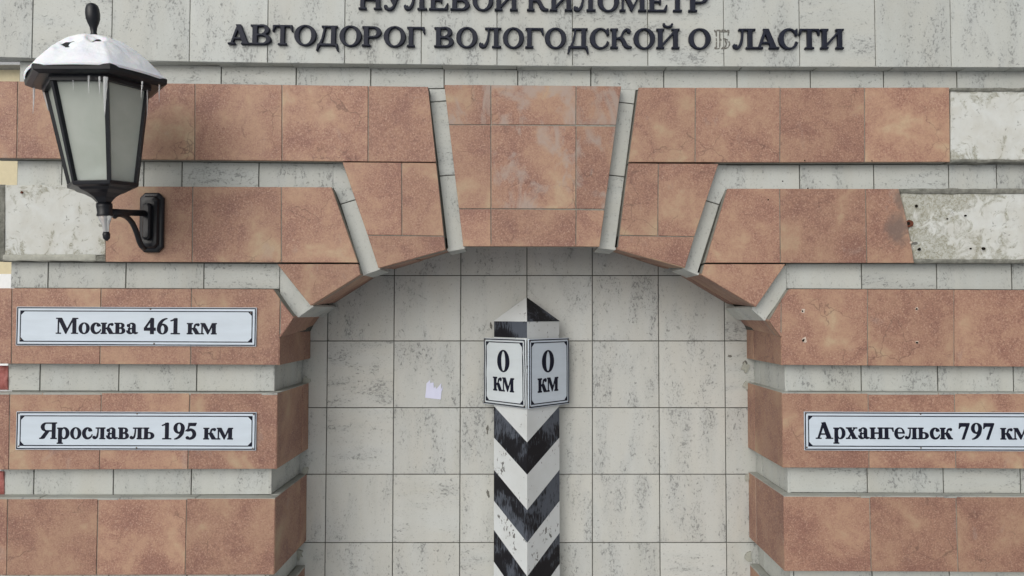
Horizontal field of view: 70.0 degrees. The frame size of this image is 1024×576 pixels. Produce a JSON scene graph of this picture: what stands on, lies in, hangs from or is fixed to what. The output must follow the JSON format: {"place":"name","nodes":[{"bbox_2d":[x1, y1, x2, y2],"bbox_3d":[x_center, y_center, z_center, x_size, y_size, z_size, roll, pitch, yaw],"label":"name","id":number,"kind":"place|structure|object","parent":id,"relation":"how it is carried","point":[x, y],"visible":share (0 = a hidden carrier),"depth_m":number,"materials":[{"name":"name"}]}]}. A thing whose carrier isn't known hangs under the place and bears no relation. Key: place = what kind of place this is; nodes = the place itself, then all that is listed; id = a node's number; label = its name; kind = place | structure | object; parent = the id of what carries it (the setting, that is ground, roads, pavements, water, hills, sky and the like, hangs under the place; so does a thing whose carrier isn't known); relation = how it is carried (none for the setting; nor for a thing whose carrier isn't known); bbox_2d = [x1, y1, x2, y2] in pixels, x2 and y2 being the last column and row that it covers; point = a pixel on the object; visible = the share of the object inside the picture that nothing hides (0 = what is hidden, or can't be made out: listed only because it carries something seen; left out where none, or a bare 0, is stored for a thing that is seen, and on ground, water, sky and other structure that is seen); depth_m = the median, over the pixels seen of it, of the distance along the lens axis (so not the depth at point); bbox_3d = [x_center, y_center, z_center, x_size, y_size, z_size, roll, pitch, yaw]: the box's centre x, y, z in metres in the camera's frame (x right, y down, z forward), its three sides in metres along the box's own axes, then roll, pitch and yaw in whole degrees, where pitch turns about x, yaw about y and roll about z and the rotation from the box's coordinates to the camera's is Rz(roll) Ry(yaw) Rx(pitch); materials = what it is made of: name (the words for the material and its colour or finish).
{"place":"outdoors","nodes":[
{"label":"outdoors","id":0,"kind":"place"},
{"bbox_2d":[0,62,19,365],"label":"yellow house","id":1,"kind":"structure","parent":0,"point":[9,71],"depth_m":20.08,"materials":[{"name":"paint"}]},
{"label":"pavement","id":2,"kind":"structure","parent":0,"visible":0},
{"bbox_2d":[0,0,1023,575],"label":"monument wall","id":3,"kind":"structure","parent":2,"relation":"on","point":[728,266],"depth_m":2.91,"materials":[{"name":"ceramic"}]},
{"bbox_2d":[24,3,166,252],"bbox_3d":[-1.434,-0.572,2.614,0.405,0.842,0.590,-1,-2,21],"label":"wall lantern","id":4,"kind":"object","parent":3,"relation":"attached to","point":[100,155],"depth_m":2.49,"materials":[{"name":"black metal"}]},
{"bbox_2d":[33,87,34,109],"bbox_3d":[-1.657,-0.652,2.530,0.009,0.101,0.009,0,-2,0],"label":"icicle","id":5,"kind":"object","parent":4,"relation":"hanging from","point":[33,96],"visible":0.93,"depth_m":2.53,"materials":[{"name":"white ice"}]},
{"bbox_2d":[43,92,48,110],"bbox_3d":[-1.640,-0.668,2.570,0.026,0.092,0.024,0,-2,0],"label":"ice lump","id":6,"kind":"object","parent":4,"relation":"attached to","point":[45,100],"visible":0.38,"depth_m":2.56,"materials":[{"name":"ice"}]},
{"bbox_2d":[24,34,165,78],"bbox_3d":[-1.456,-0.794,2.564,0.455,0.172,0.433,0,-2,0],"label":"snow layer","id":7,"kind":"object","parent":4,"relation":"on","point":[83,49],"visible":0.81,"depth_m":2.42,"materials":[{"name":"white snow"}]},
{"bbox_2d":[97,216,111,231],"bbox_3d":[-1.435,-0.225,2.574,0.048,0.064,0.048,0,-2,0],"label":"frozen drip","id":8,"kind":"object","parent":4,"relation":"on","point":[105,221],"visible":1,"depth_m":2.56,"materials":[{"name":"white ice"}]},
{"bbox_2d":[103,76,107,115],"bbox_3d":[-1.329,-0.623,2.387,0.014,0.133,0.014,1,-2,-22],"label":"icicle","id":9,"kind":"object","parent":4,"relation":"hanging from","point":[105,82],"visible":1,"depth_m":2.38,"materials":[{"name":"white ice"}]},
{"bbox_2d":[16,307,256,345],"bbox_3d":[-1.481,0.152,2.880,0.948,0.152,0.007,0,-2,0],"label":"distance sign","id":10,"kind":"object","parent":3,"relation":"attached to","point":[139,326],"visible":1,"depth_m":2.88,"materials":[{"name":"white metal"}]},
{"bbox_2d":[16,411,256,449],"bbox_3d":[-1.474,0.560,2.866,0.944,0.148,0.007,0,-2,0],"label":"distance sign","id":11,"kind":"object","parent":3,"relation":"attached to","point":[41,430],"visible":1,"depth_m":2.86,"materials":[{"name":"white metal"}]},
{"bbox_2d":[425,380,442,398],"bbox_3d":[-0.353,0.459,3.297,0.079,0.087,0.001,0,-2,0],"label":"paper scrap","id":12,"kind":"object","parent":3,"relation":"attached to","point":[432,392],"visible":1,"depth_m":3.30,"materials":[{"name":"white paper"}]},
{"bbox_2d":[358,0,707,12],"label":"inscription","id":13,"kind":"object","parent":3,"relation":"attached to","point":[554,5],"visible":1,"depth_m":2.90,"materials":[{"name":"black plastic"}]},
{"bbox_2d":[228,23,843,53],"bbox_3d":[0.092,-0.991,2.907,2.447,0.122,0.015,0,-2,0],"label":"inscription","id":14,"kind":"object","parent":3,"relation":"attached to","point":[767,35],"visible":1,"depth_m":2.90,"materials":[{"name":"black plastic"}]},
{"bbox_2d":[714,30,729,48],"bbox_3d":[0.837,-0.989,2.909,0.064,0.080,0.002,0,-2,0],"label":"glue trace","id":15,"kind":"object","parent":3,"relation":"attached to","point":[720,39],"visible":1,"depth_m":2.91,"materials":[{"name":"grey"}]},
{"bbox_2d":[804,412,1023,450],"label":"distance sign","id":16,"kind":"object","parent":3,"relation":"attached to","point":[934,431],"visible":1,"depth_m":2.85,"materials":[{"name":"white metal"}]},
{"bbox_2d":[494,297,559,575],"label":"milepost","id":17,"kind":"object","parent":2,"relation":"on","point":[526,499],"visible":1,"depth_m":3.14,"materials":[{"name":"white paint"}]},
{"bbox_2d":[483,338,526,408],"bbox_3d":[-0.033,0.365,3.165,0.009,0.293,0.262,2,-3,-45],"label":"kilometre plate","id":18,"kind":"object","parent":17,"relation":"attached to","point":[505,374],"visible":1,"depth_m":3.16,"materials":[{"name":"white metal"}]},
{"bbox_2d":[528,338,568,408],"bbox_3d":[0.162,0.365,3.163,0.262,0.293,0.007,2,-3,-45],"label":"kilometre plate","id":19,"kind":"object","parent":17,"relation":"attached to","point":[548,371],"visible":1,"depth_m":3.16,"materials":[{"name":"white metal"}]}
]}

